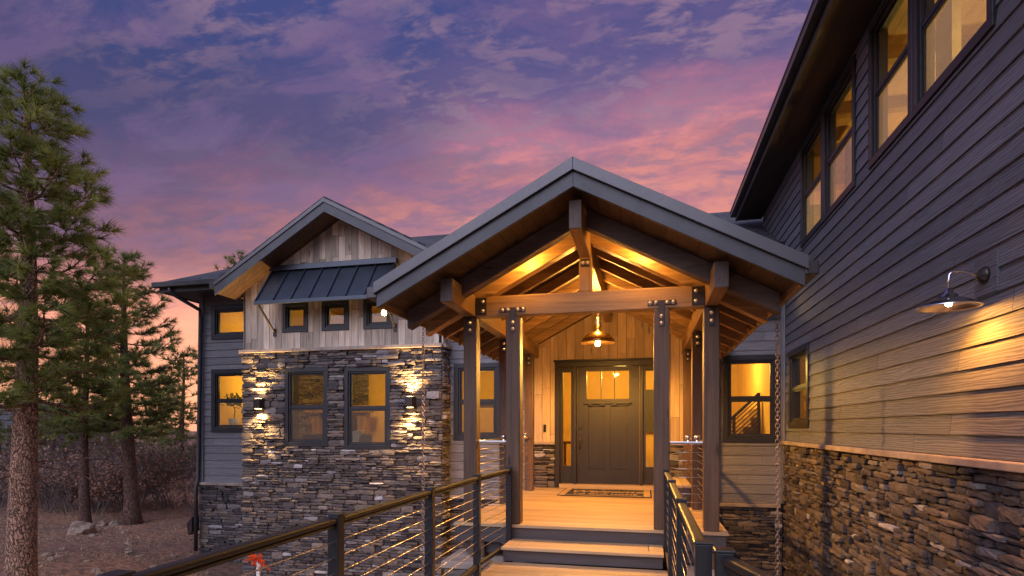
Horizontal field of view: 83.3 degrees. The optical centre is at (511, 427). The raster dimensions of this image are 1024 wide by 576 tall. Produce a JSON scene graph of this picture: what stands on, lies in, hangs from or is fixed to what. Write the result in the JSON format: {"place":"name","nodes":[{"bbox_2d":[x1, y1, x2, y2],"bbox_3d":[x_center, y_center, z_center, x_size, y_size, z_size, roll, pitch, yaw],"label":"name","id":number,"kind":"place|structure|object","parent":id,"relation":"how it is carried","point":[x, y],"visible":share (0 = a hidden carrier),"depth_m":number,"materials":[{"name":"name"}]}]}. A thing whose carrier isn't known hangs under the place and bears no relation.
{"place":"outdoors","nodes":[
{"label":"outdoors","id":0,"kind":"place"},
{"bbox_2d":[0,431,242,575],"bbox_3d":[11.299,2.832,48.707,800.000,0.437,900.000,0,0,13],"label":"ground","id":1,"kind":"structure","parent":0,"point":[74,564],"depth_m":14.65,"materials":[{"name":"brown soil"}]},
{"bbox_2d":[0,360,57,463],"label":"pine tree","id":2,"kind":"object","parent":1,"relation":"on","point":[42,431],"visible":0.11,"depth_m":22.39,"materials":[{"name":"green plant"}]},
{"bbox_2d":[1,457,59,503],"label":"bare shrub","id":3,"kind":"object","parent":1,"relation":"on","point":[40,476],"visible":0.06,"depth_m":21.37,"materials":[{"name":"brown plant"}]},
{"bbox_2d":[0,436,61,503],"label":"bare shrub","id":4,"kind":"object","parent":1,"relation":"on","point":[6,500],"visible":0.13,"depth_m":21.70,"materials":[{"name":"brown plant"}]},
{"bbox_2d":[1,441,62,485],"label":"bare shrub","id":5,"kind":"object","parent":1,"relation":"on","point":[40,455],"visible":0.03,"depth_m":24.86,"materials":[{"name":"brown plant"}]},
{"bbox_2d":[0,449,66,507],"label":"bare shrub","id":6,"kind":"object","parent":1,"relation":"on","point":[8,474],"visible":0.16,"depth_m":20.31,"materials":[{"name":"brown plant"}]},
{"bbox_2d":[0,454,77,512],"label":"bare shrub","id":7,"kind":"object","parent":1,"relation":"on","point":[60,493],"visible":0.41,"depth_m":19.24,"materials":[{"name":"brown plant"}]},
{"bbox_2d":[41,552,52,556],"bbox_3d":[-10.399,2.818,12.880,0.207,0.078,0.220,0,0,-36],"label":"stone","id":8,"kind":"object","parent":1,"relation":"on","point":[45,554],"visible":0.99,"depth_m":12.84,"materials":[{"name":"grey stone"}]},
{"bbox_2d":[0,431,98,503],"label":"bare shrub","id":9,"kind":"object","parent":1,"relation":"on","point":[60,453],"visible":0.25,"depth_m":21.45,"materials":[{"name":"brown plant"}]},
{"bbox_2d":[47,556,58,559],"bbox_3d":[-10.042,2.841,12.604,0.182,0.073,0.214,0,0,29],"label":"boulder","id":10,"kind":"object","parent":1,"relation":"on","point":[52,558],"visible":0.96,"depth_m":12.56,"materials":[{"name":"grey stone"}]},
{"bbox_2d":[0,423,120,512],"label":"bare shrub","id":11,"kind":"object","parent":1,"relation":"on","point":[8,464],"visible":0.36,"depth_m":19.46,"materials":[{"name":"brown plant"}]},
{"bbox_2d":[0,403,122,468],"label":"neighbour house","id":12,"kind":"structure","parent":1,"relation":"on","point":[4,417],"depth_m":35.46,"materials":[{"name":"grey"}]},
{"bbox_2d":[38,391,93,461],"bbox_3d":[-21.566,0.309,27.084,2.870,5.004,3.443,0,0,38],"label":"pine tree","id":13,"kind":"object","parent":1,"relation":"on","point":[54,439],"visible":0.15,"depth_m":26.91,"materials":[{"name":"green plant"}]},
{"bbox_2d":[38,448,100,471],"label":"bare shrub","id":14,"kind":"object","parent":1,"relation":"on","point":[67,455],"visible":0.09,"depth_m":26.48,"materials":[{"name":"brown plant"}]},
{"bbox_2d":[38,463,104,509],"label":"bare shrub","id":15,"kind":"object","parent":1,"relation":"on","point":[42,486],"visible":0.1,"depth_m":20.09,"materials":[{"name":"brown plant"}]},
{"bbox_2d":[0,54,152,575],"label":"pine tree","id":16,"kind":"object","parent":1,"relation":"on","point":[26,352],"visible":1,"depth_m":9.48,"materials":[{"name":"green plant"}]},
{"bbox_2d":[38,447,121,514],"bbox_3d":[-14.657,1.702,19.318,3.267,2.375,3.869,0,0,-28],"label":"bare shrub","id":17,"kind":"object","parent":1,"relation":"on","point":[76,479],"visible":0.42,"depth_m":18.75,"materials":[{"name":"brown plant"}]},
{"bbox_2d":[40,454,121,511],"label":"bare shrub","id":18,"kind":"object","parent":1,"relation":"on","point":[102,466],"visible":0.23,"depth_m":19.84,"materials":[{"name":"brown plant"}]},
{"bbox_2d":[67,521,96,534],"bbox_3d":[-11.650,2.688,15.595,0.720,0.379,0.532,0,0,4],"label":"boulder","id":19,"kind":"object","parent":1,"relation":"on","point":[81,527],"visible":0.84,"depth_m":15.43,"materials":[{"name":"grey stone"}]},
{"bbox_2d":[54,433,121,467],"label":"bare shrub","id":20,"kind":"object","parent":1,"relation":"on","point":[96,441],"visible":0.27,"depth_m":27.43,"materials":[{"name":"brown plant"}]},
{"bbox_2d":[38,298,140,523],"bbox_3d":[-12.450,-0.478,16.866,3.081,7.020,3.382,0,0,-39],"label":"pine tree","id":21,"kind":"object","parent":1,"relation":"on","point":[84,508],"visible":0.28,"depth_m":16.87,"materials":[{"name":"green plant"}]},
{"bbox_2d":[44,455,137,515],"bbox_3d":[-13.869,1.914,18.799,2.320,2.003,2.632,0,0,-12],"label":"bare shrub","id":22,"kind":"object","parent":1,"relation":"on","point":[72,486],"visible":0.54,"depth_m":18.67,"materials":[{"name":"brown plant"}]},
{"bbox_2d":[90,568,100,572],"bbox_3d":[-8.537,2.912,11.809,0.239,0.077,0.180,0,0,45],"label":"stone","id":23,"kind":"object","parent":1,"relation":"on","point":[95,570],"visible":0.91,"depth_m":11.76,"materials":[{"name":"grey stone"}]},
{"bbox_2d":[95,520,107,525],"bbox_3d":[-12.226,2.844,17.193,0.311,0.178,0.300,0,0,11],"label":"boulder","id":24,"kind":"object","parent":1,"relation":"on","point":[102,522],"visible":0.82,"depth_m":17.11,"materials":[{"name":"grey stone"}]},
{"bbox_2d":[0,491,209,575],"bbox_3d":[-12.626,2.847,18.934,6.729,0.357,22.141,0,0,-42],"label":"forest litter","id":25,"kind":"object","parent":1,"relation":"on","point":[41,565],"visible":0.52,"depth_m":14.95,"materials":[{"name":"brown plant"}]},
{"bbox_2d":[64,460,147,511],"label":"bare shrub","id":26,"kind":"object","parent":1,"relation":"on","point":[92,500],"visible":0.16,"depth_m":19.26,"materials":[{"name":"brown plant"}]},
{"bbox_2d":[40,436,176,509],"bbox_3d":[-13.966,1.407,20.102,4.041,2.933,4.785,0,0,-22],"label":"bare shrub","id":27,"kind":"object","parent":1,"relation":"on","point":[119,454],"visible":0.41,"depth_m":19.93,"materials":[{"name":"brown plant"}]},
{"bbox_2d":[89,395,139,466],"bbox_3d":[-23.070,0.330,33.095,3.471,5.061,3.333,0,0,13],"label":"pine tree","id":28,"kind":"object","parent":1,"relation":"on","point":[109,436],"visible":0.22,"depth_m":32.72,"materials":[{"name":"green plant"}]},
{"bbox_2d":[109,520,119,525],"bbox_3d":[-11.942,2.847,17.290,0.286,0.152,0.256,0,0,24],"label":"boulder","id":29,"kind":"object","parent":1,"relation":"on","point":[112,523],"visible":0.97,"depth_m":17.23,"materials":[{"name":"grey stone"}]},
{"bbox_2d":[89,453,139,472],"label":"bare shrub","id":30,"kind":"object","parent":1,"relation":"on","point":[110,462],"visible":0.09,"depth_m":24.37,"materials":[{"name":"brown plant"}]},
{"bbox_2d":[67,461,182,514],"bbox_3d":[-13.135,1.972,19.339,2.941,1.922,3.336,0,0,41],"label":"bare shrub","id":31,"kind":"object","parent":1,"relation":"on","point":[142,490],"visible":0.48,"depth_m":19.02,"materials":[{"name":"brown plant"}]},
{"bbox_2d":[54,247,196,524],"bbox_3d":[-11.872,-1.310,17.745,3.949,8.693,3.861,0,0,13],"label":"pine tree","id":32,"kind":"object","parent":1,"relation":"on","point":[131,514],"visible":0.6,"depth_m":17.47,"materials":[{"name":"green plant"}]},
{"bbox_2d":[97,470,157,503],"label":"bare shrub","id":33,"kind":"object","parent":1,"relation":"on","point":[144,493],"visible":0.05,"depth_m":21.23,"materials":[{"name":"brown plant"}]},
{"bbox_2d":[89,455,189,510],"bbox_3d":[-12.768,1.841,19.936,3.180,2.103,2.804,0,0,-25],"label":"bare shrub","id":34,"kind":"object","parent":1,"relation":"on","point":[173,477],"visible":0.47,"depth_m":19.50,"materials":[{"name":"brown plant"}]},
{"bbox_2d":[107,436,195,498],"bbox_3d":[-13.972,1.480,22.510,3.936,2.797,4.660,0,0,1],"label":"bare shrub","id":35,"kind":"object","parent":1,"relation":"on","point":[161,460],"visible":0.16,"depth_m":22.14,"materials":[{"name":"brown plant"}]},
{"bbox_2d":[111,428,196,506],"bbox_3d":[-12.344,1.283,21.144,3.837,3.230,4.544,0,0,24],"label":"bare shrub","id":36,"kind":"object","parent":1,"relation":"on","point":[164,462],"visible":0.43,"depth_m":20.28,"materials":[{"name":"brown plant"}]},
{"bbox_2d":[116,435,195,509],"bbox_3d":[-11.846,1.437,20.608,3.857,2.956,4.567,0,0,19],"label":"bare shrub","id":37,"kind":"object","parent":1,"relation":"on","point":[192,470],"visible":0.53,"depth_m":19.56,"materials":[{"name":"brown plant"}]},
{"bbox_2d":[119,344,197,496],"bbox_3d":[-13.027,-0.229,22.716,4.342,6.300,3.537,0,0,-27],"label":"pine tree","id":38,"kind":"object","parent":1,"relation":"on","point":[180,430],"visible":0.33,"depth_m":22.52,"materials":[{"name":"green plant"}]},
{"bbox_2d":[133,374,195,479],"bbox_3d":[-18.371,-0.063,29.798,3.793,5.830,4.227,0,0,13],"label":"pine tree","id":39,"kind":"object","parent":1,"relation":"on","point":[138,419],"visible":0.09,"depth_m":29.81,"materials":[{"name":"green plant"}]},
{"bbox_2d":[141,429,196,489],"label":"bare shrub","id":40,"kind":"object","parent":1,"relation":"on","point":[174,449],"visible":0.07,"depth_m":25.79,"materials":[{"name":"brown plant"}]},
{"bbox_2d":[164,447,195,494],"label":"bare shrub","id":41,"kind":"object","parent":1,"relation":"on","point":[186,468],"visible":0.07,"depth_m":23.99,"materials":[{"name":"brown plant"}]},
{"bbox_2d":[163,475,199,516],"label":"bare shrub","id":42,"kind":"object","parent":1,"relation":"on","point":[177,495],"visible":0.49,"depth_m":18.68,"materials":[{"name":"brown plant"}]},
{"bbox_2d":[196,250,248,358],"bbox_3d":[-12.349,-2.531,25.956,3.470,11.115,3.395,0,0,-33],"label":"pine tree","id":43,"kind":"object","parent":1,"relation":"on","point":[230,262],"visible":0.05,"depth_m":25.62,"materials":[{"name":"green plant"}]},
{"bbox_2d":[245,552,269,575],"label":"survey stake","id":44,"kind":"object","parent":1,"relation":"on","point":[258,561],"visible":0.89,"depth_m":6.73,"materials":[{"name":"white paint"}]},
{"bbox_2d":[472,560,667,575],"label":"boardwalk","id":45,"kind":"structure","parent":1,"relation":"on","point":[491,568],"depth_m":5.40,"materials":[{"name":"brown wood"}]},
{"bbox_2d":[97,467,511,575],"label":"cable railing","id":46,"kind":"object","parent":45,"relation":"on","point":[333,523],"visible":0.95,"depth_m":2.98,"materials":[{"name":"brown metal"}]},
{"bbox_2d":[663,469,713,575],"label":"cable railing","id":47,"kind":"object","parent":45,"relation":"on","point":[679,521],"visible":1,"depth_m":3.37,"materials":[{"name":"brown metal"}]},
{"bbox_2d":[713,547,772,575],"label":"cable railing","id":48,"kind":"object","parent":45,"relation":"on","point":[727,562],"visible":1,"depth_m":1.90,"materials":[{"name":"brown metal"}]},
{"bbox_2d":[151,0,1023,575],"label":"house","id":49,"kind":"structure","parent":1,"relation":"on","point":[883,182],"depth_m":7.95,"materials":[{"name":"grey wood"}]},
{"bbox_2d":[186,516,198,534],"bbox_3d":[-7.196,2.200,13.021,0.334,0.432,0.220,0,0,36],"label":"electrical box","id":50,"kind":"object","parent":49,"relation":"attached to","point":[190,526],"visible":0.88,"depth_m":12.91,"materials":[{"name":"grey metal"}]},
{"bbox_2d":[211,304,242,339],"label":"window","id":51,"kind":"structure","parent":49,"relation":"in","point":[216,310],"depth_m":12.89,"materials":[{"name":"grey metal"}]},
{"bbox_2d":[211,369,243,431],"bbox_3d":[-6.154,-0.612,12.855,1.200,1.404,0.136,0,0,13],"label":"window","id":52,"kind":"structure","parent":49,"relation":"in","point":[215,373],"depth_m":12.90,"materials":[{"name":"grey metal"}]},
{"bbox_2d":[253,398,264,408],"bbox_3d":[-4.792,-0.460,10.895,0.150,0.200,0.140,0,0,13],"label":"wall sconce","id":53,"kind":"object","parent":49,"relation":"attached to","point":[258,403],"depth_m":10.84,"materials":[{"name":"brown metal"}]},
{"bbox_2d":[282,302,307,332],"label":"window","id":54,"kind":"structure","parent":49,"relation":"in","point":[287,308],"depth_m":10.85,"materials":[{"name":"grey metal"}]},
{"bbox_2d":[285,367,328,446],"bbox_3d":[-3.835,-0.390,10.829,0.905,1.470,0.136,0,0,13],"label":"window","id":55,"kind":"structure","parent":49,"relation":"in","point":[289,372],"depth_m":10.80,"materials":[{"name":"grey metal"}]},
{"bbox_2d":[303,433,322,438],"bbox_3d":[-4.190,0.573,13.137,1.060,0.906,0.900,0,0,13],"label":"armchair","id":56,"kind":"object","parent":49,"relation":"on","point":[312,435],"visible":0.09,"depth_m":12.73,"materials":[{"name":"grey fabric"}]},
{"bbox_2d":[254,257,398,335],"bbox_3d":[-3.359,-2.395,10.390,2.580,1.310,0.586,0,0,13],"label":"metal awning","id":57,"kind":"object","parent":49,"relation":"attached to","point":[325,281],"visible":0.79,"depth_m":10.39,"materials":[{"name":"black metal"}]},
{"bbox_2d":[321,300,348,330],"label":"window","id":58,"kind":"structure","parent":49,"relation":"in","point":[326,306],"depth_m":10.66,"materials":[{"name":"grey glass"}]},
{"bbox_2d":[299,374,373,438],"bbox_3d":[-4.805,-0.210,14.805,2.753,2.464,0.773,0,0,13],"label":"fireplace","id":59,"kind":"object","parent":49,"relation":"on","point":[361,420],"visible":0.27,"depth_m":14.99,"materials":[{"name":"stone"}]},
{"bbox_2d":[360,434,371,441],"bbox_3d":[-3.209,0.573,12.498,1.060,0.906,0.900,0,0,13],"label":"armchair","id":60,"kind":"object","parent":49,"relation":"on","point":[366,437],"visible":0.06,"depth_m":12.01,"materials":[{"name":"grey fabric"}]},
{"bbox_2d":[353,430,364,441],"bbox_3d":[-3.331,0.255,12.103,0.433,0.407,0.193,0,0,13],"label":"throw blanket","id":61,"kind":"object","parent":60,"relation":"on","point":[357,436],"visible":0.28,"depth_m":11.99,"materials":[{"name":"grey fabric"}]},
{"bbox_2d":[344,366,390,449],"bbox_3d":[-2.624,-0.360,10.548,0.921,1.500,0.136,0,0,13],"label":"window","id":62,"kind":"structure","parent":49,"relation":"in","point":[349,372],"depth_m":10.53,"materials":[{"name":"grey metal"}]},
{"bbox_2d":[363,299,391,329],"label":"window","id":63,"kind":"structure","parent":49,"relation":"in","point":[367,304],"depth_m":10.49,"materials":[{"name":"grey glass"}]},
{"bbox_2d":[405,396,415,407],"bbox_3d":[-1.802,-0.460,10.201,0.150,0.200,0.140,0,0,13],"label":"wall sconce","id":64,"kind":"object","parent":49,"relation":"attached to","point":[410,401],"depth_m":10.14,"materials":[{"name":"brown metal"}]},
{"bbox_2d":[454,362,498,439],"bbox_3d":[-0.616,-0.475,10.441,0.880,1.390,0.136,0,0,13],"label":"window","id":65,"kind":"structure","parent":49,"relation":"in","point":[458,368],"depth_m":10.39,"materials":[{"name":"grey glass"}]},
{"bbox_2d":[480,404,492,407],"bbox_3d":[-0.255,0.174,11.736,1.100,1.711,0.350,0,0,13],"label":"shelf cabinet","id":66,"kind":"object","parent":49,"relation":"on","point":[486,405],"depth_m":11.63,"materials":[{"name":"brown wood"}]},
{"bbox_2d":[367,157,818,575],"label":"timber porch","id":67,"kind":"object","parent":49,"relation":"attached to","point":[507,283],"visible":0.92,"depth_m":5.88,"materials":[{"name":"wood"}]},
{"bbox_2d":[421,327,424,575],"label":"rain chain","id":68,"kind":"object","parent":67,"relation":"hanging from","point":[423,447],"visible":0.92,"depth_m":6.76,"materials":[{"name":"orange metal"}]},
{"bbox_2d":[478,435,505,504],"bbox_3d":[-0.212,0.460,6.362,0.329,0.778,0.062,0,0,13],"label":"cable guard","id":69,"kind":"object","parent":67,"relation":"attached to","point":[503,437],"visible":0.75,"depth_m":6.35,"materials":[{"name":"metal"}]},
{"bbox_2d":[480,438,505,499],"bbox_3d":[-0.269,0.494,7.184,0.045,0.709,1.423,0,0,13],"label":"cable guard","id":70,"kind":"object","parent":67,"relation":"attached to","point":[499,439],"visible":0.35,"depth_m":7.23,"materials":[{"name":"metal"}]},
{"bbox_2d":[523,433,529,481],"bbox_3d":[0.100,0.460,8.774,0.062,0.778,1.558,0,0,13],"label":"cable guard","id":71,"kind":"object","parent":67,"relation":"attached to","point":[524,434],"visible":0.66,"depth_m":9.22,"materials":[{"name":"metal"}]},
{"bbox_2d":[581,314,614,345],"bbox_3d":[1.141,-1.442,7.660,0.456,0.715,0.456,0,0,13],"label":"pendant lamp","id":72,"kind":"object","parent":67,"relation":"hanging from","point":[597,337],"visible":1,"depth_m":7.57,"materials":[{"name":"brown metal"}]},
{"bbox_2d":[557,488,651,497],"bbox_3d":[1.492,1.029,9.175,1.420,0.016,1.050,0,0,13],"label":"doormat","id":73,"kind":"object","parent":67,"relation":"on","point":[626,493],"visible":1,"depth_m":9.02,"materials":[{"name":"fabric"}]},
{"bbox_2d":[672,477,690,506],"bbox_3d":[2.342,0.899,8.259,0.350,0.279,1.450,0,0,13],"label":"porch bench","id":74,"kind":"object","parent":67,"relation":"on","point":[683,489],"visible":0.39,"depth_m":7.57,"materials":[{"name":"brown wood"}]},
{"bbox_2d":[670,435,702,510],"bbox_3d":[1.784,0.460,5.899,0.329,0.778,0.062,0,0,13],"label":"cable guard","id":75,"kind":"object","parent":67,"relation":"attached to","point":[696,438],"visible":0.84,"depth_m":5.88,"materials":[{"name":"metal"}]},
{"bbox_2d":[697,439,701,499],"bbox_3d":[2.196,0.494,6.612,0.045,0.709,1.423,0,0,13],"label":"cable guard","id":76,"kind":"object","parent":67,"relation":"attached to","point":[700,440],"visible":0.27,"depth_m":6.97,"materials":[{"name":"metal"}]},
{"bbox_2d":[775,313,779,575],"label":"rain chain","id":77,"kind":"object","parent":67,"relation":"hanging from","point":[777,447],"visible":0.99,"depth_m":6.07,"materials":[{"name":"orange metal"}]},
{"bbox_2d":[553,358,653,489],"bbox_3d":[1.646,-0.072,9.884,1.870,2.217,0.200,0,0,13],"label":"front door","id":78,"kind":"structure","parent":49,"relation":"in","point":[604,432],"depth_m":9.91,"materials":[{"name":"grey wood"}]},
{"bbox_2d":[646,390,653,431],"bbox_3d":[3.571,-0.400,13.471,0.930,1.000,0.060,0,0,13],"label":"sidelight window","id":79,"kind":"structure","parent":49,"relation":"attached to","point":[649,410],"depth_m":13.52,"materials":[{"name":"glass"}]},
{"bbox_2d":[732,393,759,433],"bbox_3d":[4.065,0.205,10.554,0.900,1.690,0.050,0,0,13],"label":"stair railing","id":80,"kind":"object","parent":49,"relation":"on","point":[734,422],"visible":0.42,"depth_m":10.49,"materials":[{"name":"black metal"}]},
{"bbox_2d":[736,408,760,433],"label":"staircase","id":81,"kind":"structure","parent":49,"relation":"on","point":[748,422],"depth_m":10.61,"materials":[{"name":"brown wood"}]},
{"bbox_2d":[723,354,779,442],"bbox_3d":[3.889,-0.475,9.396,0.870,1.420,0.136,0,0,13],"label":"window","id":82,"kind":"structure","parent":49,"relation":"in","point":[728,360],"depth_m":9.35,"materials":[{"name":"black glass"}]},
{"bbox_2d":[788,342,809,427],"bbox_3d":[4.229,-0.590,8.397,0.136,1.180,1.110,0,0,13],"label":"window","id":83,"kind":"structure","parent":49,"relation":"in","point":[794,355],"depth_m":8.77,"materials":[{"name":"black glass"}]},
{"bbox_2d":[800,112,823,247],"bbox_3d":[4.069,-3.270,7.707,0.136,1.400,1.046,0,0,13],"label":"window","id":84,"kind":"structure","parent":49,"relation":"in","point":[807,187],"depth_m":8.10,"materials":[{"name":"black glass"}]},
{"bbox_2d":[822,54,856,221],"bbox_3d":[3.823,-3.270,6.646,0.136,1.400,1.116,0,0,13],"label":"window","id":85,"kind":"structure","parent":49,"relation":"in","point":[830,153],"depth_m":6.92,"materials":[{"name":"black glass"}]},
{"bbox_2d":[868,0,912,168],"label":"window","id":86,"kind":"structure","parent":49,"relation":"in","point":[878,81],"depth_m":5.59,"materials":[{"name":"black glass"}]},
{"bbox_2d":[912,0,997,118],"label":"window","id":87,"kind":"structure","parent":49,"relation":"in","point":[924,12],"depth_m":4.66,"materials":[{"name":"black glass"}]},
{"bbox_2d":[916,250,1000,312],"bbox_3d":[2.918,-0.961,3.809,0.413,0.334,0.360,0,0,13],"label":"barn light","id":88,"kind":"object","parent":49,"relation":"attached to","point":[986,274],"visible":1,"depth_m":3.77,"materials":[{"name":"grey metal"}]},
{"bbox_3d":[-6.408,0.515,13.266,0.680,1.029,0.350,0,0,13],"label":"side table","id":89,"kind":"object","parent":49,"relation":"in","visible":0},
{"bbox_2d":[221,393,242,427],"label":"potted plant","id":90,"kind":"object","parent":89,"relation":"on","point":[234,421],"visible":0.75,"depth_m":13.21,"materials":[{"name":"green plant"}]},
{"bbox_2d":[0,0,811,430],"label":"sky","id":91,"kind":"structure","parent":0,"point":[219,123],"materials":[{"name":"purple"}]},
{"bbox_2d":[563,441,570,465],"bbox_3d":[1.361,0.648,11.952,0.750,0.756,0.700,0,0,13],"label":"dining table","id":92,"kind":"object","parent":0,"point":[566,442],"visible":0.13,"depth_m":12.26,"materials":[{"name":"brown wood"}]}
]}

